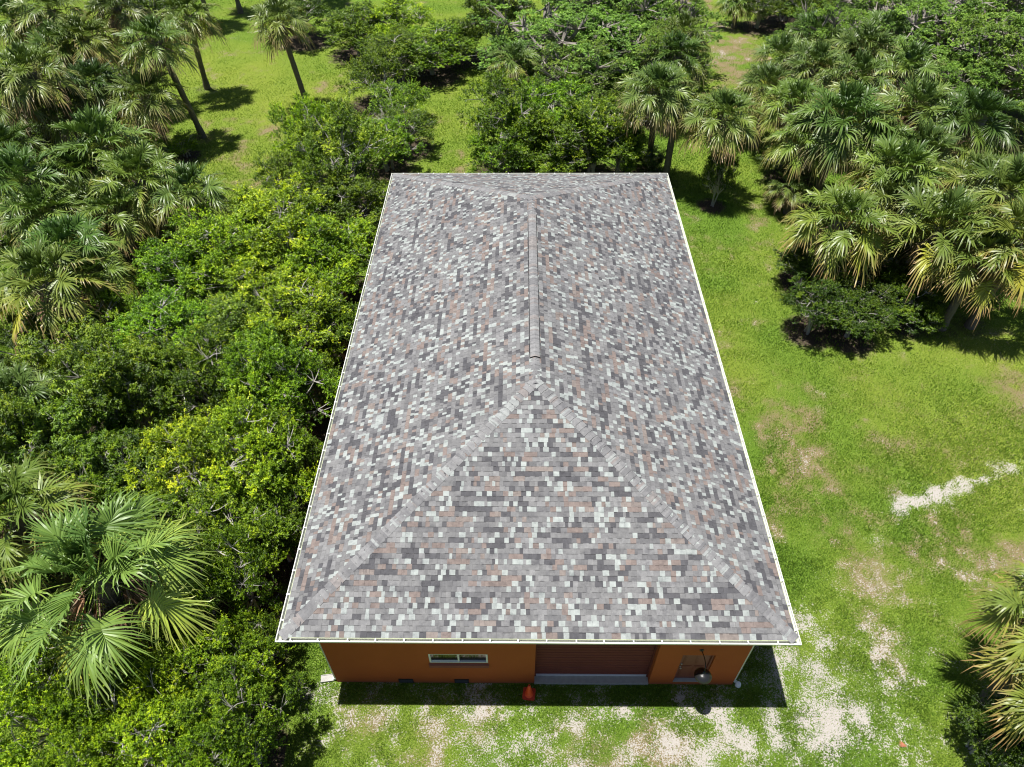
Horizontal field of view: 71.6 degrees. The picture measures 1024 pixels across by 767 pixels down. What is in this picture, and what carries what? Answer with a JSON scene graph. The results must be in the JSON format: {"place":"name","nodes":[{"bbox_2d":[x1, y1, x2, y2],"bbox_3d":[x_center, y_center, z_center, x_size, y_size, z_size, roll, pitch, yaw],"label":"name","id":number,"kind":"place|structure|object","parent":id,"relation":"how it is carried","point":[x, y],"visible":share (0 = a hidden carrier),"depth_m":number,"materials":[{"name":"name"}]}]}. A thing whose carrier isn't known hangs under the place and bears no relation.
{"place":"outdoors","nodes":[
{"label":"outdoors","id":0,"kind":"place"},
{"bbox_2d":[0,0,1023,766],"bbox_3d":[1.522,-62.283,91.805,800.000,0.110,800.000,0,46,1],"label":"ground","id":1,"kind":"structure","parent":0,"point":[500,756],"depth_m":26.57,"materials":[{"name":"plant"}]},
{"bbox_2d":[0,385,77,508],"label":"drooping tree","id":2,"kind":"object","parent":1,"relation":"on","point":[12,411],"visible":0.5,"depth_m":23.70,"materials":[{"name":"green plant"}]},
{"bbox_2d":[0,359,83,456],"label":"sabal palm","id":3,"kind":"object","parent":1,"relation":"on","point":[20,375],"visible":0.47,"depth_m":25.04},
{"bbox_2d":[0,141,84,246],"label":"sabal palm","id":4,"kind":"object","parent":1,"relation":"on","point":[13,161],"visible":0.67,"depth_m":32.99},
{"bbox_2d":[0,39,86,173],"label":"sabal palm","id":5,"kind":"object","parent":1,"relation":"on","point":[22,53],"visible":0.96,"depth_m":38.66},
{"bbox_2d":[2,0,92,90],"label":"sabal palm","id":6,"kind":"object","parent":1,"relation":"on","point":[50,12],"visible":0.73,"depth_m":43.34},
{"bbox_2d":[0,182,96,249],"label":"sabal palm","id":7,"kind":"object","parent":1,"relation":"on","point":[36,196],"visible":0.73,"depth_m":32.25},
{"bbox_2d":[0,451,105,598],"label":"sabal palm","id":8,"kind":"object","parent":1,"relation":"on","point":[13,480],"visible":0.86,"depth_m":20.71,"materials":[{"name":"plant"}]},
{"bbox_2d":[0,639,118,766],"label":"broadleaf tree","id":9,"kind":"object","parent":1,"relation":"on","point":[9,755],"visible":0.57,"depth_m":18.06,"materials":[{"name":"green plant"}]},
{"bbox_2d":[0,236,126,355],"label":"sabal palm","id":10,"kind":"object","parent":1,"relation":"on","point":[50,302],"visible":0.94,"depth_m":27.88,"materials":[{"name":"plant"}]},
{"bbox_2d":[11,309,133,412],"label":"broadleaf tree","id":11,"kind":"object","parent":1,"relation":"on","point":[35,351],"visible":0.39,"depth_m":27.64,"materials":[{"name":"green plant"}]},
{"bbox_2d":[15,211,134,322],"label":"sabal palm","id":12,"kind":"object","parent":1,"relation":"on","point":[52,229],"visible":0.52,"depth_m":30.20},
{"bbox_2d":[0,370,150,498],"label":"drooping tree","id":13,"kind":"object","parent":1,"relation":"on","point":[74,418],"visible":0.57,"depth_m":24.34,"materials":[{"name":"green plant"}]},
{"bbox_2d":[18,434,132,572],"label":"drooping tree","id":14,"kind":"object","parent":1,"relation":"on","point":[92,458],"visible":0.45,"depth_m":23.08,"materials":[{"name":"green plant"}]},
{"bbox_2d":[26,134,131,245],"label":"sabal palm","id":15,"kind":"object","parent":1,"relation":"on","point":[74,158],"visible":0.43,"depth_m":34.47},
{"bbox_2d":[16,649,158,758],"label":"broadleaf tree","id":16,"kind":"object","parent":1,"relation":"on","point":[115,701],"visible":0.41,"depth_m":18.12,"materials":[{"name":"green plant"}]},
{"bbox_2d":[28,707,148,766],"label":"broadleaf tree","id":17,"kind":"object","parent":1,"relation":"on","point":[69,743],"visible":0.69,"depth_m":17.43,"materials":[{"name":"green plant"}]},
{"bbox_2d":[43,11,134,136],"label":"sabal palm","id":18,"kind":"object","parent":1,"relation":"on","point":[75,24],"visible":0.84,"depth_m":42.60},
{"bbox_2d":[45,244,141,320],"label":"sabal palm","id":19,"kind":"object","parent":1,"relation":"on","point":[116,266],"visible":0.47,"depth_m":30.29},
{"bbox_2d":[61,55,131,148],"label":"sabal palm","id":20,"kind":"object","parent":1,"relation":"on","point":[85,69],"visible":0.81,"depth_m":41.68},
{"bbox_2d":[47,98,161,202],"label":"sabal palm","id":21,"kind":"object","parent":1,"relation":"on","point":[91,123],"visible":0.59,"depth_m":34.97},
{"bbox_2d":[0,486,234,717],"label":"sabal palm","id":22,"kind":"object","parent":1,"relation":"on","point":[67,535],"visible":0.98,"depth_m":18.44,"materials":[{"name":"plant"}]},
{"bbox_2d":[83,0,153,48],"bbox_3d":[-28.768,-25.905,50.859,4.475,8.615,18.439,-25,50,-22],"label":"sabal palm","id":23,"kind":"object","parent":1,"relation":"on","point":[115,20],"visible":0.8,"depth_m":44.37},
{"bbox_2d":[71,178,168,273],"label":"sabal palm","id":24,"kind":"object","parent":1,"relation":"on","point":[124,229],"visible":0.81,"depth_m":33.21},
{"bbox_2d":[54,421,195,516],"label":"drooping tree","id":25,"kind":"object","parent":1,"relation":"on","point":[112,470],"visible":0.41,"depth_m":24.29,"materials":[{"name":"green plant"}]},
{"bbox_2d":[44,323,210,430],"bbox_3d":[-14.264,0.205,27.021,5.405,5.721,4.318,-18,48,-17],"label":"drooping tree","id":26,"kind":"object","parent":1,"relation":"on","point":[124,364],"visible":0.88,"depth_m":25.50,"materials":[{"name":"green plant"}]},
{"bbox_2d":[86,139,187,260],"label":"sabal palm","id":27,"kind":"object","parent":1,"relation":"on","point":[136,158],"visible":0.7,"depth_m":33.85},
{"bbox_2d":[102,67,195,142],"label":"sabal palm","id":28,"kind":"object","parent":1,"relation":"on","point":[153,111],"visible":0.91,"depth_m":41.86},
{"bbox_2d":[82,684,223,766],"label":"broadleaf tree","id":29,"kind":"object","parent":1,"relation":"on","point":[156,753],"visible":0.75,"depth_m":17.83,"materials":[{"name":"green plant"}]},
{"bbox_2d":[111,12,206,138],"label":"sabal palm","id":30,"kind":"object","parent":1,"relation":"on","point":[163,56],"visible":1,"depth_m":41.50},
{"bbox_2d":[101,631,218,750],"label":"broadleaf tree","id":31,"kind":"object","parent":1,"relation":"on","point":[158,672],"visible":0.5,"depth_m":18.79,"materials":[{"name":"green plant"}]},
{"bbox_2d":[98,283,236,375],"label":"broadleaf tree","id":32,"kind":"object","parent":1,"relation":"on","point":[174,312],"visible":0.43,"depth_m":28.64,"materials":[{"name":"green plant"}]},
{"bbox_2d":[129,234,219,313],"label":"broadleaf tree","id":33,"kind":"object","parent":1,"relation":"on","point":[154,263],"visible":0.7,"depth_m":31.98,"materials":[{"name":"green plant"}]},
{"bbox_2d":[119,399,262,521],"bbox_3d":[-10.727,2.887,24.606,4.528,5.344,5.051,-25,51,-22],"label":"broadleaf tree","id":34,"kind":"object","parent":1,"relation":"on","point":[191,436],"visible":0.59,"depth_m":23.25,"materials":[{"name":"green plant"}]},
{"bbox_2d":[145,159,236,242],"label":"sabal palm","id":35,"kind":"object","parent":1,"relation":"on","point":[189,173],"visible":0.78,"depth_m":33.55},
{"bbox_2d":[152,0,230,89],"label":"sabal palm","id":36,"kind":"object","parent":1,"relation":"on","point":[192,23],"visible":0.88,"depth_m":46.80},
{"bbox_2d":[141,321,272,439],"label":"broadleaf tree","id":37,"kind":"object","parent":1,"relation":"on","point":[202,376],"visible":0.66,"depth_m":25.92,"materials":[{"name":"green plant"}]},
{"bbox_2d":[155,708,268,766],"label":"broadleaf tree","id":38,"kind":"object","parent":1,"relation":"on","point":[190,735],"visible":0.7,"depth_m":17.64,"materials":[{"name":"green plant"}]},
{"bbox_2d":[161,198,275,300],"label":"broadleaf tree","id":39,"kind":"object","parent":1,"relation":"on","point":[212,256],"visible":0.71,"depth_m":31.86,"materials":[{"name":"green plant"}]},
{"bbox_2d":[144,610,295,712],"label":"broadleaf tree","id":40,"kind":"object","parent":1,"relation":"on","point":[220,645],"visible":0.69,"depth_m":19.59,"materials":[{"name":"green plant"}]},
{"bbox_2d":[159,288,297,371],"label":"broadleaf tree","id":41,"kind":"object","parent":1,"relation":"on","point":[220,303],"visible":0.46,"depth_m":28.86,"materials":[{"name":"green plant"}]},
{"bbox_2d":[175,512,288,639],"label":"broadleaf tree","id":42,"kind":"object","parent":1,"relation":"on","point":[256,558],"visible":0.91,"depth_m":20.70,"materials":[{"name":"green plant"}]},
{"bbox_2d":[166,454,300,580],"bbox_3d":[-9.379,4.840,23.219,4.338,4.574,4.137,-24,50,-22],"label":"broadleaf tree","id":43,"kind":"object","parent":1,"relation":"on","point":[214,510],"visible":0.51,"depth_m":22.31,"materials":[{"name":"green plant"}]},
{"bbox_2d":[170,653,303,766],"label":"broadleaf tree","id":44,"kind":"object","parent":1,"relation":"on","point":[226,699],"visible":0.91,"depth_m":18.09,"materials":[{"name":"green plant"}]},
{"bbox_2d":[208,244,305,321],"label":"broadleaf tree","id":45,"kind":"object","parent":1,"relation":"on","point":[244,274],"visible":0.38,"depth_m":31.23,"materials":[{"name":"green plant"}]},
{"bbox_2d":[193,378,321,522],"bbox_3d":[-8.784,2.641,24.727,4.268,5.536,5.008,-9,46,-8],"label":"broadleaf tree","id":46,"kind":"object","parent":1,"relation":"on","point":[256,431],"visible":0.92,"depth_m":23.49,"materials":[{"name":"green plant"}]},
{"bbox_2d":[240,480,310,573],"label":"broadleaf tree","id":47,"kind":"object","parent":1,"relation":"on","point":[290,543],"visible":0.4,"depth_m":23.15,"materials":[{"name":"green plant"}]},
{"bbox_2d":[212,319,340,446],"bbox_3d":[-8.835,0.176,26.953,4.162,5.787,5.528,-33,54,-28],"label":"broadleaf tree","id":48,"kind":"object","parent":1,"relation":"on","point":[275,360],"visible":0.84,"depth_m":25.63,"materials":[{"name":"green plant"}]},
{"bbox_2d":[246,0,315,107],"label":"sabal palm","id":49,"kind":"object","parent":1,"relation":"on","point":[279,33],"visible":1,"depth_m":45.34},
{"bbox_2d":[249,149,322,204],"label":"broadleaf tree","id":50,"kind":"object","parent":1,"relation":"on","point":[287,159],"visible":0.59,"depth_m":38.65,"materials":[{"name":"green plant"}]},
{"bbox_2d":[210,171,361,290],"bbox_3d":[-10.879,-6.579,33.709,6.569,5.587,7.307,-22,50,-20],"label":"broadleaf tree","id":51,"kind":"object","parent":1,"relation":"on","point":[285,216],"visible":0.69,"depth_m":32.45,"materials":[{"name":"green plant"}]},
{"bbox_2d":[234,266,356,378],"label":"broadleaf tree","id":52,"kind":"object","parent":1,"relation":"on","point":[297,294],"visible":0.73,"depth_m":29.20,"materials":[{"name":"green plant"}]},
{"bbox_2d":[264,89,339,185],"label":"broadleaf tree","id":53,"kind":"object","parent":1,"relation":"on","point":[307,104],"visible":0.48,"depth_m":39.19,"materials":[{"name":"green plant"}]},
{"bbox_2d":[259,231,364,310],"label":"broadleaf tree","id":54,"kind":"object","parent":1,"relation":"on","point":[335,281],"visible":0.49,"depth_m":31.47,"materials":[{"name":"green plant"}]},
{"bbox_2d":[279,203,376,299],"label":"broadleaf tree","id":55,"kind":"object","parent":1,"relation":"on","point":[358,228],"visible":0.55,"depth_m":32.15,"materials":[{"name":"green plant"}]},
{"bbox_2d":[291,163,388,239],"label":"broadleaf tree","id":56,"kind":"object","parent":1,"relation":"on","point":[341,207],"visible":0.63,"depth_m":36.16,"materials":[{"name":"green plant"}]},
{"bbox_2d":[281,92,400,208],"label":"broadleaf tree","id":57,"kind":"object","parent":1,"relation":"on","point":[313,128],"visible":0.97,"depth_m":36.75,"materials":[{"name":"green plant"}]},
{"bbox_2d":[317,0,399,55],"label":"broadleaf tree","id":58,"kind":"object","parent":1,"relation":"on","point":[351,18],"visible":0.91,"depth_m":53.92,"materials":[{"name":"green plant"}]},
{"bbox_2d":[334,40,402,105],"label":"bush","id":59,"kind":"object","parent":1,"relation":"on","point":[366,68],"visible":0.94,"depth_m":48.39,"materials":[{"name":"green plant"}]},
{"bbox_2d":[347,0,438,52],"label":"broadleaf tree","id":60,"kind":"object","parent":1,"relation":"on","point":[417,18],"visible":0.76,"depth_m":54.31,"materials":[{"name":"green plant"}]},
{"bbox_2d":[358,23,436,84],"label":"broadleaf tree","id":61,"kind":"object","parent":1,"relation":"on","point":[388,41],"visible":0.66,"depth_m":50.44,"materials":[{"name":"green plant"}]},
{"bbox_2d":[366,75,432,121],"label":"shrub","id":62,"kind":"object","parent":1,"relation":"on","point":[403,95],"visible":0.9,"depth_m":46.85,"materials":[{"name":"green plant"}]},
{"bbox_2d":[385,20,483,74],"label":"broadleaf tree","id":63,"kind":"object","parent":1,"relation":"on","point":[437,44],"visible":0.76,"depth_m":51.56,"materials":[{"name":"green plant"}]},
{"bbox_2d":[457,0,538,57],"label":"broadleaf tree","id":64,"kind":"object","parent":1,"relation":"on","point":[491,29],"visible":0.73,"depth_m":52.65,"materials":[{"name":"green plant"}]},
{"bbox_2d":[464,121,540,172],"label":"broadleaf tree","id":65,"kind":"object","parent":1,"relation":"on","point":[483,154],"visible":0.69,"depth_m":40.72,"materials":[{"name":"green plant"}]},
{"bbox_2d":[455,65,560,172],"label":"broadleaf tree","id":66,"kind":"object","parent":1,"relation":"on","point":[501,106],"visible":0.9,"depth_m":40.35,"materials":[{"name":"green plant"}]},
{"bbox_2d":[275,173,801,684],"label":"garage building","id":67,"kind":"structure","parent":1,"relation":"on","point":[535,467],"depth_m":21.07,"materials":[{"name":"orange paint"}]},
{"bbox_2d":[535,644,657,676],"bbox_3d":[2.434,7.948,20.866,3.510,3.146,0.065,0,46,1],"label":"roll up door","id":68,"kind":"structure","parent":67,"relation":"in","point":[550,659],"depth_m":21.23,"materials":[{"name":"brown metal"}]},
{"bbox_2d":[493,71,602,159],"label":"broadleaf tree","id":69,"kind":"object","parent":1,"relation":"on","point":[546,94],"visible":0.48,"depth_m":41.41,"materials":[{"name":"green plant"}]},
{"bbox_2d":[467,0,656,93],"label":"oak tree","id":70,"kind":"object","parent":1,"relation":"on","point":[534,36],"visible":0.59,"depth_m":47.31,"materials":[{"name":"green plant"}]},
{"bbox_2d":[531,38,634,108],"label":"oak tree","id":71,"kind":"object","parent":1,"relation":"on","point":[595,80],"visible":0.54,"depth_m":44.86,"materials":[{"name":"green plant"}]},
{"bbox_2d":[531,90,649,172],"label":"broadleaf tree","id":72,"kind":"object","parent":1,"relation":"on","point":[595,134],"visible":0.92,"depth_m":39.85,"materials":[{"name":"green plant"}]},
{"bbox_2d":[560,0,722,89],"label":"oak tree","id":73,"kind":"object","parent":1,"relation":"on","point":[632,41],"visible":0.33,"depth_m":47.37,"materials":[{"name":"green plant"}]},
{"bbox_2d":[614,59,699,154],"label":"sabal palm","id":74,"kind":"object","parent":1,"relation":"on","point":[654,73],"visible":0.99,"depth_m":38.13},
{"bbox_2d":[616,18,716,93],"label":"oak tree","id":75,"kind":"object","parent":1,"relation":"on","point":[662,33],"visible":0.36,"depth_m":45.47,"materials":[{"name":"green plant"}]},
{"bbox_2d":[605,0,728,41],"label":"oak tree","id":76,"kind":"object","parent":1,"relation":"on","point":[695,8],"visible":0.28,"depth_m":49.67,"materials":[{"name":"green plant"}]},
{"bbox_2d":[638,28,711,125],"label":"sabal palm","id":77,"kind":"object","parent":1,"relation":"on","point":[679,40],"visible":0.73,"depth_m":43.90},
{"bbox_2d":[677,85,768,185],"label":"sabal palm","id":78,"kind":"object","parent":1,"relation":"on","point":[723,131],"visible":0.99,"depth_m":37.37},
{"bbox_2d":[728,60,796,147],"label":"sabal palm","id":79,"kind":"object","parent":1,"relation":"on","point":[771,73],"visible":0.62,"depth_m":42.90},
{"bbox_2d":[752,75,833,168],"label":"sabal palm","id":80,"kind":"object","parent":1,"relation":"on","point":[800,88],"visible":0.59,"depth_m":41.00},
{"bbox_2d":[757,109,839,185],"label":"sabal palm","id":81,"kind":"object","parent":1,"relation":"on","point":[780,145],"visible":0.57,"depth_m":38.06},
{"bbox_2d":[772,232,851,284],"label":"drooping tree","id":82,"kind":"object","parent":1,"relation":"on","point":[804,263],"visible":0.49,"depth_m":34.33,"materials":[{"name":"green plant"}]},
{"bbox_2d":[778,38,850,106],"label":"sabal palm","id":83,"kind":"object","parent":1,"relation":"on","point":[819,53],"visible":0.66,"depth_m":43.33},
{"bbox_2d":[777,272,860,334],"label":"broadleaf tree","id":84,"kind":"object","parent":1,"relation":"on","point":[822,294],"visible":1,"depth_m":31.43,"materials":[{"name":"green plant"}]},
{"bbox_2d":[763,0,881,66],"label":"oak tree","id":85,"kind":"object","parent":1,"relation":"on","point":[843,20],"visible":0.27,"depth_m":47.05,"materials":[{"name":"green plant"}]},
{"bbox_2d":[776,78,904,208],"bbox_3d":[17.362,-12.751,38.375,6.454,7.238,6.281,0,46,1],"label":"sabal palm","id":86,"kind":"object","parent":1,"relation":"on","point":[853,97],"visible":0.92,"depth_m":36.34,"materials":[{"name":"plant"}]},
{"bbox_2d":[777,182,906,298],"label":"sabal palm","id":87,"kind":"object","parent":1,"relation":"on","point":[846,202],"visible":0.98,"depth_m":31.56,"materials":[{"name":"plant"}]},
{"bbox_2d":[808,47,898,114],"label":"sabal palm","id":88,"kind":"object","parent":1,"relation":"on","point":[866,63],"visible":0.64,"depth_m":40.65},
{"bbox_2d":[821,18,902,112],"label":"sabal palm","id":89,"kind":"object","parent":1,"relation":"on","point":[867,32],"visible":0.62,"depth_m":43.83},
{"bbox_2d":[827,289,901,341],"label":"broadleaf tree","id":90,"kind":"object","parent":1,"relation":"on","point":[865,325],"visible":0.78,"depth_m":31.52,"materials":[{"name":"green plant"}]},
{"bbox_2d":[840,163,939,257],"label":"sabal palm","id":91,"kind":"object","parent":1,"relation":"on","point":[893,185],"visible":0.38,"depth_m":33.21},
{"bbox_2d":[837,129,957,235],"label":"sabal palm","id":92,"kind":"object","parent":1,"relation":"on","point":[904,152],"visible":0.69,"depth_m":33.61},
{"bbox_2d":[865,39,947,112],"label":"sabal palm","id":93,"kind":"object","parent":1,"relation":"on","point":[914,51],"visible":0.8,"depth_m":42.56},
{"bbox_2d":[865,269,952,333],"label":"drooping tree","id":94,"kind":"object","parent":1,"relation":"on","point":[922,314],"visible":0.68,"depth_m":32.42,"materials":[{"name":"green plant"}]},
{"bbox_2d":[855,114,966,191],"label":"sabal palm","id":95,"kind":"object","parent":1,"relation":"on","point":[938,134],"visible":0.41,"depth_m":35.73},
{"bbox_2d":[863,73,964,190],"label":"sabal palm","id":96,"kind":"object","parent":1,"relation":"on","point":[931,92],"visible":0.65,"depth_m":37.89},
{"bbox_2d":[870,180,1012,304],"bbox_3d":[19.153,-6.061,32.514,5.845,6.270,6.233,0,46,1],"label":"sabal palm","id":97,"kind":"object","parent":1,"relation":"on","point":[959,204],"visible":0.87,"depth_m":31.01,"materials":[{"name":"plant"}]},
{"bbox_2d":[867,0,1023,97],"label":"oak tree","id":98,"kind":"object","parent":1,"relation":"on","point":[928,22],"visible":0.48,"depth_m":45.59,"materials":[{"name":"green plant"}]},
{"bbox_2d":[888,55,1011,122],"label":"oak tree","id":99,"kind":"object","parent":1,"relation":"on","point":[959,78],"visible":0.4,"depth_m":43.12,"materials":[{"name":"green plant"}]},
{"bbox_2d":[911,85,1023,192],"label":"sabal palm","id":100,"kind":"object","parent":1,"relation":"on","point":[991,104],"visible":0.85,"depth_m":36.88,"materials":[{"name":"plant"}]},
{"bbox_2d":[914,215,1023,331],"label":"sabal palm","id":101,"kind":"object","parent":1,"relation":"on","point":[973,286],"visible":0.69,"depth_m":30.20,"materials":[{"name":"plant"}]},
{"bbox_2d":[923,0,1023,126],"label":"oak tree","id":102,"kind":"object","parent":1,"relation":"on","point":[1014,85],"visible":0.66,"depth_m":43.63,"materials":[{"name":"green plant"}]},
{"bbox_2d":[932,149,1023,241],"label":"sabal palm","id":103,"kind":"object","parent":1,"relation":"on","point":[958,167],"visible":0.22,"depth_m":34.32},
{"bbox_2d":[937,151,1023,263],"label":"sabal palm","id":104,"kind":"object","parent":1,"relation":"on","point":[1012,166],"visible":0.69,"depth_m":32.58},
{"bbox_2d":[938,193,1023,329],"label":"sabal palm","id":105,"kind":"object","parent":1,"relation":"on","point":[1017,210],"visible":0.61,"depth_m":29.77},
{"bbox_2d":[951,687,1023,766],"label":"drooping tree","id":106,"kind":"object","parent":1,"relation":"on","point":[973,732],"visible":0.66,"depth_m":19.43,"materials":[{"name":"green plant"}]},
{"bbox_2d":[958,558,1023,703],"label":"sabal palm","id":107,"kind":"object","parent":1,"relation":"on","point":[1006,602],"visible":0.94,"depth_m":18.98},
{"bbox_2d":[961,623,1023,750],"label":"sabal palm","id":108,"kind":"object","parent":1,"relation":"on","point":[1015,715],"visible":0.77,"depth_m":18.23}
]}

